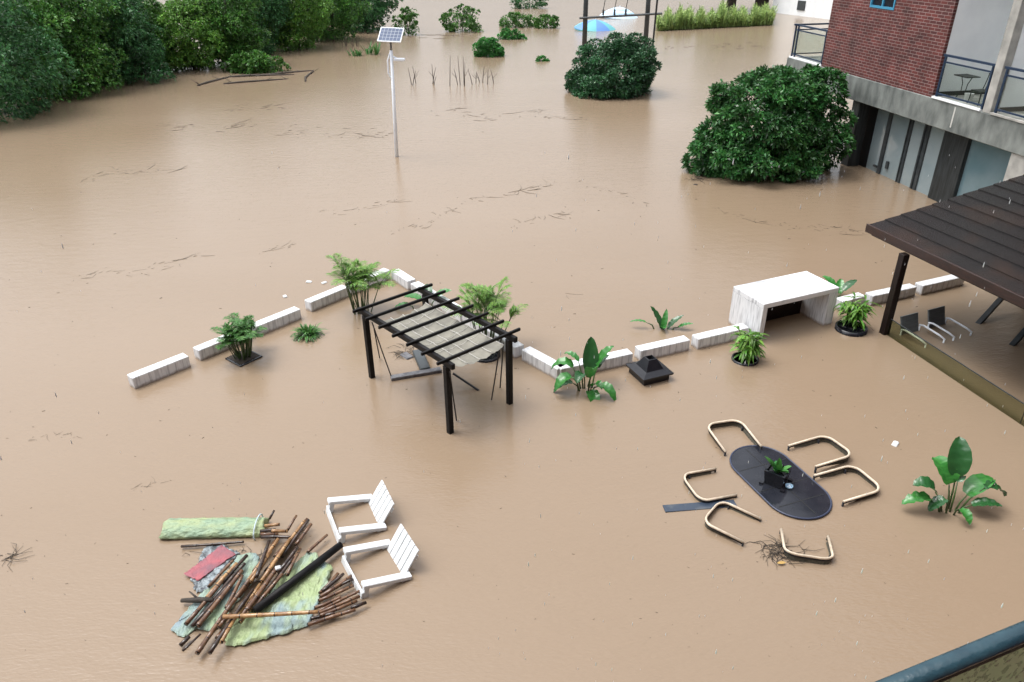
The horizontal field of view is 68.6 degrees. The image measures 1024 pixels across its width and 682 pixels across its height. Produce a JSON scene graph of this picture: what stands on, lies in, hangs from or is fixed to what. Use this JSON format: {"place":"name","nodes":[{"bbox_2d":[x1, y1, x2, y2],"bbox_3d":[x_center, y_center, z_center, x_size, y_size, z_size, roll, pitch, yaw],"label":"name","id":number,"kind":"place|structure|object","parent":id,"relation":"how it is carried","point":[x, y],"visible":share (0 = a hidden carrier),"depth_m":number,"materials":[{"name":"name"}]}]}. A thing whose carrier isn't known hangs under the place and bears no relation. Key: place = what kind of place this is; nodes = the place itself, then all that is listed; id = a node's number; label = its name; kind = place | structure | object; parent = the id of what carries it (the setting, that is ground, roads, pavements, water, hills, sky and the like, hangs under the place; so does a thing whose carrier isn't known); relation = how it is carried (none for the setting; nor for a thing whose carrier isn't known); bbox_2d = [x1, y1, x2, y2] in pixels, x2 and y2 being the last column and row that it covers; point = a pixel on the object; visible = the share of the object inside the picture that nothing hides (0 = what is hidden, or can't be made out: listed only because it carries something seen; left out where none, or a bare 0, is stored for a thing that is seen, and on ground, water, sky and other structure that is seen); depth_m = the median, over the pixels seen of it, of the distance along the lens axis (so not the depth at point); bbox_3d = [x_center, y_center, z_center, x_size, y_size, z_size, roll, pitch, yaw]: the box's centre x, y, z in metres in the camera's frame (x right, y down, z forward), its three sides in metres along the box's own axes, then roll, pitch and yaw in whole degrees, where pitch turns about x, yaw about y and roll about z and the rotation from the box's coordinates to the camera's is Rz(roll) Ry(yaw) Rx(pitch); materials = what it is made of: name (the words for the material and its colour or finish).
{"place":"outdoors","nodes":[
{"label":"outdoors","id":0,"kind":"place"},
{"bbox_2d":[0,0,1023,681],"bbox_3d":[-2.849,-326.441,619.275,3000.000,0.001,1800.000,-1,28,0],"label":"water","id":1,"kind":"structure","parent":0,"point":[302,430],"depth_m":16.08,"materials":[{"name":"liquid"}]},
{"bbox_2d":[0,0,81,123],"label":"tree","id":2,"kind":"object","parent":1,"relation":"on","point":[16,90],"visible":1,"depth_m":39.82,"materials":[{"name":"green plant"}]},
{"bbox_2d":[0,0,123,106],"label":"tree","id":3,"kind":"object","parent":1,"relation":"on","point":[73,85],"visible":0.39,"depth_m":44.57,"materials":[{"name":"green plant"}]},
{"bbox_2d":[9,0,136,92],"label":"tree","id":4,"kind":"object","parent":1,"relation":"on","point":[60,6],"visible":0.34,"depth_m":45.67,"materials":[{"name":"green plant"}]},
{"bbox_2d":[57,0,176,85],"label":"tree","id":5,"kind":"object","parent":1,"relation":"on","point":[150,60],"visible":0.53,"depth_m":49.00,"materials":[{"name":"green plant"}]},
{"bbox_2d":[104,0,177,74],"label":"tree","id":6,"kind":"object","parent":1,"relation":"on","point":[148,4],"visible":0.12,"depth_m":52.13,"materials":[{"name":"green plant"}]},
{"bbox_2d":[127,353,190,388],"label":"wall","id":7,"kind":"structure","parent":1,"relation":"on","point":[142,377],"depth_m":16.54,"materials":[{"name":"concrete"}]},
{"bbox_2d":[148,0,229,71],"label":"tree","id":8,"kind":"object","parent":1,"relation":"on","point":[170,13],"visible":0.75,"depth_m":53.14,"materials":[{"name":"green plant"}]},
{"bbox_2d":[158,514,269,539],"bbox_3d":[-4.878,3.065,12.333,1.707,0.323,0.543,-1,29,-1],"label":"tarp roll","id":9,"kind":"object","parent":1,"relation":"on","point":[203,528],"visible":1,"depth_m":12.20,"materials":[{"name":"green"}]},
{"bbox_2d":[171,553,258,636],"bbox_3d":[-4.288,3.721,11.145,0.685,0.050,1.684,6,29,12],"label":"tarpaulin","id":10,"kind":"object","parent":1,"relation":"on","point":[180,628],"visible":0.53,"depth_m":10.89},
{"bbox_2d":[184,580,223,625],"bbox_3d":[-4.450,3.784,10.871,0.071,0.071,0.824,8,30,15],"label":"bamboo pole","id":11,"kind":"object","parent":10,"relation":"on","point":[200,607],"visible":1,"depth_m":10.79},
{"bbox_2d":[195,569,243,627],"bbox_3d":[-4.242,3.735,10.939,0.090,0.085,1.063,8,31,15],"label":"bamboo pole","id":12,"kind":"object","parent":10,"relation":"on","point":[207,614],"visible":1,"depth_m":10.87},
{"label":"bamboo pole","id":13,"kind":"object","parent":10,"relation":"on","visible":0},
{"bbox_2d":[195,578,249,654],"bbox_3d":[-4.086,3.884,10.659,0.083,0.079,1.316,6,31,12],"label":"bamboo pole","id":14,"kind":"object","parent":13,"relation":"on","point":[201,646],"visible":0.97,"depth_m":10.54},
{"bbox_2d":[190,545,239,592],"bbox_3d":[-4.604,3.479,11.615,0.631,0.040,1.070,-1,28,0],"label":"netting","id":15,"kind":"object","parent":1,"relation":"on","point":[200,585],"visible":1,"depth_m":11.52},
{"bbox_2d":[184,545,234,580],"bbox_3d":[-4.686,3.438,11.644,0.359,0.022,0.723,17,33,29],"label":"red cloth","id":16,"kind":"object","parent":15,"relation":"on","point":[218,556],"visible":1,"depth_m":11.63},
{"bbox_2d":[193,333,249,360],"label":"wall","id":17,"kind":"structure","parent":1,"relation":"on","point":[205,350],"depth_m":17.39,"materials":[{"name":"concrete"}]},
{"bbox_2d":[177,0,270,64],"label":"tree","id":18,"kind":"object","parent":1,"relation":"on","point":[241,33],"visible":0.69,"depth_m":54.63,"materials":[{"name":"green plant"}]},
{"bbox_2d":[225,351,262,366],"bbox_3d":[-6.205,0.597,17.504,0.600,0.542,0.600,20,35,33],"label":"square pot","id":19,"kind":"object","parent":1,"relation":"on","point":[240,362],"visible":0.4,"depth_m":17.26,"materials":[{"name":"concrete"}]},
{"bbox_2d":[210,312,267,360],"bbox_3d":[-6.228,0.041,17.216,1.219,1.304,1.334,-1,28,0],"label":"potted palm","id":20,"kind":"object","parent":19,"relation":"in","point":[240,330],"visible":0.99,"depth_m":16.98,"materials":[{"name":"green plant"}]},
{"bbox_2d":[240,583,261,612],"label":"bamboo pole","id":21,"kind":"object","parent":1,"relation":"on","point":[257,588],"visible":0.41,"depth_m":11.04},
{"bbox_2d":[219,597,249,643],"bbox_3d":[-3.889,3.893,10.555,0.065,0.060,0.880,3,26,6],"label":"bamboo pole","id":22,"kind":"object","parent":21,"relation":"on","point":[225,634],"visible":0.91,"depth_m":10.34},
{"bbox_2d":[208,588,253,654],"bbox_3d":[-3.921,3.904,10.510,0.070,0.067,1.106,6,31,12],"label":"bamboo pole","id":23,"kind":"object","parent":22,"relation":"on","point":[219,637],"visible":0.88,"depth_m":10.41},
{"bbox_2d":[221,610,317,618],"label":"bamboo pole","id":24,"kind":"object","parent":23,"relation":"on","point":[257,615],"visible":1,"depth_m":10.48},
{"bbox_2d":[215,0,293,54],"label":"tree","id":25,"kind":"object","parent":1,"relation":"on","point":[273,9],"visible":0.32,"depth_m":60.52,"materials":[{"name":"green plant"}]},
{"bbox_2d":[219,49,290,73],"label":"bank bush","id":26,"kind":"object","parent":1,"relation":"on","point":[244,62],"visible":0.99,"depth_m":53.19,"materials":[{"name":"green plant"}]},
{"bbox_2d":[252,306,301,336],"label":"wall","id":27,"kind":"structure","parent":1,"relation":"on","point":[281,319],"depth_m":18.69,"materials":[{"name":"concrete"}]},
{"bbox_2d":[225,552,332,645],"bbox_3d":[-3.220,3.802,10.938,0.992,0.084,1.939,13,31,24],"label":"tarpaulin","id":28,"kind":"object","parent":1,"relation":"on","point":[311,585],"visible":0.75,"depth_m":10.83,"materials":[{"name":"plastic"}]},
{"bbox_2d":[251,573,282,611],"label":"bamboo pole","id":29,"kind":"object","parent":28,"relation":"on","point":[270,588],"visible":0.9,"depth_m":11.01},
{"bbox_2d":[245,568,276,611],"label":"bamboo pole","id":30,"kind":"object","parent":29,"relation":"on","point":[252,602],"visible":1,"depth_m":10.94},
{"bbox_2d":[252,542,342,612],"bbox_3d":[-3.180,3.524,11.275,0.118,0.165,1.653,18,34,30],"label":"black pole","id":31,"kind":"object","parent":28,"relation":"on","point":[274,595],"visible":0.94,"depth_m":11.17,"materials":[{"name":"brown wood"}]},
{"bbox_2d":[256,0,338,50],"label":"tree","id":32,"kind":"object","parent":1,"relation":"on","point":[314,23],"visible":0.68,"depth_m":62.77,"materials":[{"name":"green plant"}]},
{"bbox_2d":[291,322,326,342],"bbox_3d":[-4.989,-0.201,18.323,1.028,0.438,0.966,-1,28,0],"label":"grassy plant","id":33,"kind":"object","parent":1,"relation":"on","point":[305,331],"visible":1,"depth_m":18.24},
{"bbox_2d":[305,285,348,311],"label":"wall","id":34,"kind":"structure","parent":1,"relation":"on","point":[324,299],"depth_m":19.77,"materials":[{"name":"concrete"}]},
{"bbox_2d":[291,0,371,41],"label":"tree","id":35,"kind":"object","parent":1,"relation":"on","point":[333,32],"visible":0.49,"depth_m":68.31,"materials":[{"name":"green plant"}]},
{"bbox_2d":[326,480,394,542],"bbox_3d":[-2.561,2.964,12.563,0.887,0.992,0.935,1,25,-28],"label":"slatted garden chair","id":36,"kind":"object","parent":1,"relation":"on","point":[380,502],"visible":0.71,"depth_m":12.53,"materials":[{"name":"white paint"}]},
{"bbox_2d":[325,253,399,314],"bbox_3d":[-3.774,-1.356,19.174,1.911,1.853,1.660,-1,28,0],"label":"palm","id":37,"kind":"object","parent":1,"relation":"on","point":[355,279],"visible":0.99,"depth_m":18.94,"materials":[{"name":"green plant"}]},
{"bbox_2d":[333,0,402,32],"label":"tree","id":38,"kind":"object","parent":1,"relation":"on","point":[376,12],"visible":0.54,"depth_m":74.93,"materials":[{"name":"green plant"}]},
{"bbox_2d":[341,524,418,599],"bbox_3d":[-2.045,3.494,11.579,0.887,0.992,0.935,-2,25,-33],"label":"slatted garden chair","id":39,"kind":"object","parent":1,"relation":"on","point":[402,548],"visible":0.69,"depth_m":11.57,"materials":[{"name":"white paint"}]},
{"bbox_2d":[377,27,404,156],"bbox_3d":[-4.918,-10.071,31.977,1.029,6.064,0.561,5,29,11],"label":"solar street lamp","id":40,"kind":"object","parent":1,"relation":"on","point":[390,34],"visible":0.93,"depth_m":30.98,"materials":[{"name":"white metal"}]},
{"bbox_2d":[391,269,415,289],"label":"wall","id":41,"kind":"structure","parent":1,"relation":"on","point":[403,279],"depth_m":20.77,"materials":[{"name":"concrete"}]},
{"bbox_2d":[391,6,419,34],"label":"bush","id":42,"kind":"object","parent":1,"relation":"on","point":[410,16],"visible":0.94,"depth_m":72.27,"materials":[{"name":"green plant"}]},
{"bbox_2d":[352,283,519,433],"bbox_3d":[-1.575,0.648,15.906,2.054,2.505,3.271,-23,36,-36],"label":"pergola","id":43,"kind":"object","parent":1,"relation":"on","point":[444,339],"visible":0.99,"depth_m":15.21,"materials":[{"name":"black wood"}]},
{"bbox_2d":[371,322,503,420],"bbox_3d":[-1.678,0.340,15.980,1.891,1.539,3.553,-23,36,-36],"label":"swing bench","id":44,"kind":"object","parent":43,"relation":"hanging from","point":[423,366],"visible":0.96,"depth_m":16.59,"materials":[{"name":"grey wood"}]},
{"bbox_2d":[411,281,462,321],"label":"wall","id":45,"kind":"structure","parent":1,"relation":"on","point":[415,285],"depth_m":19.59,"materials":[{"name":"concrete"}]},
{"bbox_2d":[438,3,483,32],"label":"bush","id":46,"kind":"object","parent":1,"relation":"on","point":[470,23],"visible":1,"depth_m":74.53,"materials":[{"name":"green plant"}]},
{"bbox_2d":[1,34,973,664],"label":"floating debris","id":47,"kind":"object","parent":1,"relation":"on","point":[429,226],"visible":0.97,"depth_m":26.98,"materials":[{"name":"brown"}]},
{"bbox_2d":[472,36,504,56],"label":"bush","id":48,"kind":"object","parent":1,"relation":"on","point":[490,47],"visible":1,"depth_m":59.24,"materials":[{"name":"green plant"}]},
{"bbox_2d":[477,351,499,362],"bbox_3d":[-0.611,0.574,17.543,0.694,0.660,0.694,-1,28,0],"label":"plant pot","id":49,"kind":"object","parent":1,"relation":"on","point":[492,358],"visible":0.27,"depth_m":17.23,"materials":[{"name":"black plastic"}]},
{"bbox_2d":[441,277,527,353],"bbox_3d":[-0.620,-0.451,17.130,2.114,2.164,1.662,-1,28,0],"label":"palm","id":50,"kind":"object","parent":49,"relation":"in","point":[489,302],"visible":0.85,"depth_m":16.98,"materials":[{"name":"green plant"}]},
{"bbox_2d":[462,315,523,357],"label":"wall","id":51,"kind":"structure","parent":1,"relation":"on","point":[518,346],"depth_m":17.37,"materials":[{"name":"concrete"}]},
{"bbox_2d":[497,27,527,39],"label":"bush","id":52,"kind":"object","parent":1,"relation":"on","point":[506,32],"visible":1,"depth_m":69.13,"materials":[{"name":"green plant"}]},
{"bbox_2d":[498,11,533,27],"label":"bush","id":53,"kind":"object","parent":1,"relation":"on","point":[503,21],"visible":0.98,"depth_m":77.66,"materials":[{"name":"green plant"}]},
{"bbox_2d":[509,0,548,8],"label":"bush","id":54,"kind":"object","parent":1,"relation":"on","point":[518,5],"visible":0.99,"depth_m":97.16,"materials":[{"name":"green plant"}]},
{"bbox_2d":[522,346,562,378],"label":"wall","id":55,"kind":"structure","parent":1,"relation":"on","point":[538,360],"depth_m":16.75,"materials":[{"name":"concrete"}]},
{"bbox_2d":[532,14,559,28],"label":"bush","id":56,"kind":"object","parent":1,"relation":"on","point":[553,22],"visible":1,"depth_m":76.84,"materials":[{"name":"green plant"}]},
{"bbox_2d":[559,358,584,376],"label":"wall","id":57,"kind":"structure","parent":1,"relation":"on","point":[568,369],"depth_m":16.45,"materials":[{"name":"concrete"}]},
{"bbox_2d":[551,337,615,401],"bbox_3d":[1.504,0.702,15.900,1.346,1.329,1.103,-1,28,0],"label":"banana plant","id":58,"kind":"object","parent":1,"relation":"on","point":[593,360],"visible":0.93,"depth_m":15.91,"materials":[{"name":"green plant"}]},
{"bbox_2d":[574,18,615,30],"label":"parasol","id":59,"kind":"object","parent":1,"relation":"on","point":[596,25],"visible":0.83,"depth_m":74.77,"materials":[{"name":"blue fabric"}]},
{"bbox_2d":[564,31,662,99],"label":"round tree","id":60,"kind":"object","parent":1,"relation":"on","point":[597,76],"visible":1,"depth_m":43.86,"materials":[{"name":"green plant"}]},
{"bbox_2d":[596,349,632,371],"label":"wall","id":61,"kind":"structure","parent":1,"relation":"on","point":[619,358],"depth_m":16.84,"materials":[{"name":"concrete"}]},
{"bbox_2d":[600,7,637,18],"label":"parasol","id":62,"kind":"object","parent":1,"relation":"on","point":[620,11],"visible":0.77,"depth_m":85.10,"materials":[{"name":"white fabric"}]},
{"bbox_2d":[579,0,661,45],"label":"pergola","id":63,"kind":"object","parent":1,"relation":"on","point":[646,14],"visible":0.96,"depth_m":59.53,"materials":[{"name":"black"}]},
{"bbox_2d":[626,355,673,385],"bbox_3d":[3.015,0.694,16.524,0.760,0.765,0.760,-12,30,-20],"label":"lantern cap","id":64,"kind":"object","parent":1,"relation":"on","point":[648,370],"visible":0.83,"depth_m":16.29,"materials":[{"name":"black metal"}]},
{"bbox_2d":[630,306,692,329],"bbox_3d":[3.668,-0.426,18.403,1.529,0.750,0.484,-1,28,0],"label":"strelitzia plant","id":65,"kind":"object","parent":1,"relation":"on","point":[662,322],"visible":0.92,"depth_m":18.45,"materials":[{"name":"green plant"}]},
{"bbox_2d":[634,335,689,359],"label":"wall","id":66,"kind":"structure","parent":1,"relation":"on","point":[666,347],"depth_m":17.27,"materials":[{"name":"concrete"}]},
{"bbox_2d":[663,500,736,512],"bbox_3d":[3.201,2.823,12.797,1.259,0.047,0.180,-3,29,-6],"label":"floating plank","id":67,"kind":"object","parent":1,"relation":"on","point":[686,507],"visible":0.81,"depth_m":12.77,"materials":[{"name":"wood"}]},
{"bbox_2d":[684,467,737,502],"bbox_3d":[3.431,2.857,13.370,0.726,0.824,0.763,-6,31,-15],"label":"garden armchair","id":68,"kind":"object","parent":1,"relation":"on","point":[688,475],"visible":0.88,"depth_m":13.11,"materials":[{"name":"beige metal"}]},
{"bbox_2d":[656,0,778,30],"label":"reeds","id":69,"kind":"object","parent":1,"relation":"on","point":[722,16],"visible":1,"depth_m":76.34,"materials":[{"name":"plant"}]},
{"bbox_2d":[691,323,748,349],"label":"wall","id":70,"kind":"structure","parent":1,"relation":"on","point":[706,339],"depth_m":17.71,"materials":[{"name":"concrete"}]},
{"bbox_2d":[705,502,761,546],"bbox_3d":[3.593,3.292,12.541,0.748,0.824,0.763,23,34,32],"label":"garden armchair","id":71,"kind":"object","parent":1,"relation":"on","point":[708,525],"visible":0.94,"depth_m":12.45,"materials":[{"name":"beige metal"}]},
{"bbox_2d":[708,419,761,455],"bbox_3d":[4.240,2.141,14.594,0.763,0.824,0.924,-7,30,-9],"label":"garden armchair","id":72,"kind":"object","parent":1,"relation":"on","point":[746,431],"visible":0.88,"depth_m":14.61,"materials":[{"name":"beige metal"}]},
{"bbox_2d":[726,326,768,365],"bbox_3d":[5.351,0.102,16.974,0.876,0.822,0.962,-1,28,0],"label":"leafy potted plant","id":73,"kind":"object","parent":1,"relation":"on","point":[747,346],"visible":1,"depth_m":16.84,"materials":[{"name":"green plant"}]},
{"bbox_2d":[680,63,857,182],"bbox_3d":[10.305,-8.484,29.975,7.001,4.976,5.536,-1,28,0],"label":"bushy tree","id":74,"kind":"object","parent":1,"relation":"on","point":[791,136],"visible":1,"depth_m":28.80,"materials":[{"name":"green plant"}]},
{"bbox_2d":[729,445,831,519],"bbox_3d":[4.743,2.781,13.511,1.150,0.746,2.110,-10,30,-18],"label":"oval table","id":75,"kind":"object","parent":1,"relation":"on","point":[806,497],"visible":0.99,"depth_m":13.15,"materials":[{"name":"black glass"}]},
{"bbox_2d":[759,460,792,492],"bbox_3d":[4.662,2.367,13.212,0.438,0.288,0.438,20,35,33],"label":"table planter","id":76,"kind":"object","parent":75,"relation":"on","point":[772,477],"visible":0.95,"depth_m":13.11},
{"bbox_2d":[728,271,838,341],"bbox_3d":[6.674,-0.573,18.657,2.291,1.700,1.120,-12,31,-20],"label":"stone bench","id":77,"kind":"object","parent":1,"relation":"on","point":[756,305],"visible":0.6,"depth_m":18.28,"materials":[{"name":"white stone"}]},
{"bbox_2d":[744,535,823,564],"bbox_3d":[4.324,3.260,11.888,1.072,0.047,0.782,-15,32,-25],"label":"twig tangle","id":78,"kind":"object","parent":1,"relation":"on","point":[777,553],"visible":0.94,"depth_m":11.82,"materials":[{"name":"brown"}]},
{"bbox_2d":[772,0,832,19],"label":"white building","id":79,"kind":"structure","parent":1,"relation":"on","point":[821,9],"depth_m":85.17,"materials":[{"name":"paint"}]},
{"bbox_2d":[779,528,833,564],"bbox_3d":[4.641,3.561,11.997,0.763,0.824,0.604,6,25,10],"label":"garden armchair","id":80,"kind":"object","parent":1,"relation":"on","point":[809,558],"visible":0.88,"depth_m":11.63,"materials":[{"name":"beige metal"}]},
{"bbox_2d":[787,436,850,472],"bbox_3d":[5.754,2.373,14.112,0.918,0.824,0.763,-12,28,-19],"label":"garden armchair","id":81,"kind":"object","parent":1,"relation":"on","point":[840,447],"visible":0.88,"depth_m":14.12,"materials":[{"name":"beige metal"}]},
{"bbox_2d":[822,275,856,296],"bbox_3d":[8.714,-1.330,20.005,0.903,0.725,0.491,-1,28,0],"label":"banana plant","id":82,"kind":"object","parent":1,"relation":"on","point":[842,285],"visible":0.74,"depth_m":19.91,"materials":[{"name":"green plant"}]},
{"bbox_2d":[813,465,879,506],"bbox_3d":[5.891,2.813,13.336,0.914,0.824,0.763,-10,32,-19],"label":"garden armchair","id":83,"kind":"object","parent":1,"relation":"on","point":[853,469],"visible":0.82,"depth_m":13.34,"materials":[{"name":"beige metal"}]},
{"bbox_2d":[835,292,864,310],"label":"wall","id":84,"kind":"structure","parent":1,"relation":"on","point":[841,300],"depth_m":19.36,"materials":[{"name":"concrete"}]},
{"bbox_2d":[834,319,867,336],"bbox_3d":[8.299,-0.052,18.510,0.755,0.700,0.755,-1,28,0],"label":"plant pot","id":85,"kind":"object","parent":1,"relation":"on","point":[846,330],"visible":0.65,"depth_m":18.26,"materials":[{"name":"black plastic"}]},
{"bbox_2d":[834,292,883,329],"bbox_3d":[8.347,-0.695,18.298,0.901,0.847,1.082,-9,30,-15],"label":"leafy potted plant","id":86,"kind":"object","parent":85,"relation":"in","point":[855,315],"visible":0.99,"depth_m":18.18,"materials":[{"name":"green plant"}]},
{"bbox_2d":[865,283,916,305],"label":"wall","id":87,"kind":"structure","parent":1,"relation":"on","point":[880,296],"depth_m":19.67,"materials":[{"name":"concrete"}]},
{"bbox_2d":[787,0,1023,201],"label":"brick building","id":88,"kind":"structure","parent":1,"relation":"on","point":[901,63],"depth_m":26.24,"materials":[{"name":"concrete"}]},
{"bbox_2d":[866,109,889,171],"bbox_3d":[14.670,-7.761,30.198,0.040,3.397,0.775,-5,29,-9],"label":"glass door","id":89,"kind":"structure","parent":88,"relation":"in","point":[882,116],"depth_m":30.06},
{"bbox_2d":[869,0,895,9],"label":"window","id":90,"kind":"structure","parent":88,"relation":"in","point":[882,4],"depth_m":27.93,"materials":[{"name":"blue"}]},
{"bbox_2d":[880,114,909,180],"bbox_3d":[14.871,-7.245,29.245,0.040,3.397,1.030,-5,29,-9],"label":"glass door","id":91,"kind":"structure","parent":88,"relation":"in","point":[899,126],"depth_m":29.10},
{"bbox_2d":[900,121,924,186],"bbox_3d":[15.064,-6.749,28.328,0.040,3.397,0.650,-5,29,-9],"label":"glass door","id":92,"kind":"structure","parent":88,"relation":"in","point":[918,128],"depth_m":28.20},
{"bbox_2d":[916,126,944,195],"bbox_3d":[15.252,-6.267,27.437,0.040,3.397,0.790,-5,29,-9],"label":"glass door","id":93,"kind":"structure","parent":88,"relation":"in","point":[936,135],"depth_m":27.33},
{"bbox_2d":[928,131,971,201],"bbox_3d":[15.398,-5.774,26.526,0.230,3.398,1.190,-5,29,-9],"label":"dark doorway","id":94,"kind":"structure","parent":88,"relation":"in","point":[946,179],"depth_m":26.25,"materials":[{"name":"wood"}]},
{"bbox_2d":[957,140,1010,195],"bbox_3d":[15.768,-4.940,24.986,0.040,3.397,2.380,-5,29,-9],"label":"glass door","id":95,"kind":"structure","parent":88,"relation":"in","point":[986,165],"depth_m":24.98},
{"bbox_2d":[900,312,945,347],"bbox_3d":[9.775,-0.008,18.056,0.648,1.032,0.881,-12,31,-20],"label":"lounge chair","id":96,"kind":"object","parent":1,"relation":"on","point":[909,322],"visible":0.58,"depth_m":18.14,"materials":[{"name":"fabric"}]},
{"bbox_2d":[915,274,963,294],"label":"wall","id":97,"kind":"structure","parent":1,"relation":"on","point":[924,287],"depth_m":20.25,"materials":[{"name":"concrete"}]},
{"bbox_2d":[865,174,1023,334],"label":"pavilion","id":98,"kind":"structure","parent":1,"relation":"on","point":[965,236],"depth_m":17.19,"materials":[{"name":"brown wood"}]},
{"bbox_2d":[927,306,972,340],"bbox_3d":[10.603,-0.181,18.362,0.648,1.032,0.881,-12,31,-21],"label":"lounge chair","id":99,"kind":"object","parent":1,"relation":"on","point":[936,317],"visible":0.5,"depth_m":18.44,"materials":[{"name":"fabric"}]},
{"bbox_2d":[902,436,1006,524],"bbox_3d":[7.413,2.418,12.499,1.582,1.390,0.970,11,31,20],"label":"banana plant","id":100,"kind":"object","parent":1,"relation":"on","point":[954,466],"visible":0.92,"depth_m":12.50,"materials":[{"name":"green plant"}]},
{"bbox_2d":[891,319,1023,423],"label":"glass fence","id":101,"kind":"object","parent":1,"relation":"on","point":[963,365],"visible":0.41,"depth_m":15.98,"materials":[{"name":"green"}]},
{"bbox_2d":[975,297,1002,323],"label":"leaning beam","id":102,"kind":"structure","parent":1,"relation":"on","point":[989,311],"depth_m":18.80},
{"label":"bamboo pole","id":103,"kind":"object","parent":1,"relation":"on","visible":0},
{"bbox_2d":[269,520,305,565],"bbox_3d":[-3.551,3.200,11.911,0.069,0.069,1.001,8,32,15],"label":"bamboo pole","id":104,"kind":"object","parent":103,"relation":"on","point":[297,529],"visible":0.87,"depth_m":12.10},
{"bbox_2d":[259,538,291,583],"bbox_3d":[-3.624,3.360,11.534,0.071,0.071,0.917,6,30,11],"label":"bamboo pole","id":105,"kind":"object","parent":104,"relation":"on","point":[271,566],"visible":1,"depth_m":11.47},
{"bbox_2d":[0,154,1023,681],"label":"rain","id":106,"kind":"object","parent":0,"point":[648,428],"visible":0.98,"depth_m":2.57,"materials":[{"name":"white liquid"}]},
{"bbox_2d":[875,620,1023,681],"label":"balcony railing","id":107,"kind":"object","parent":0,"point":[997,656],"depth_m":1.36,"materials":[{"name":"metal"}]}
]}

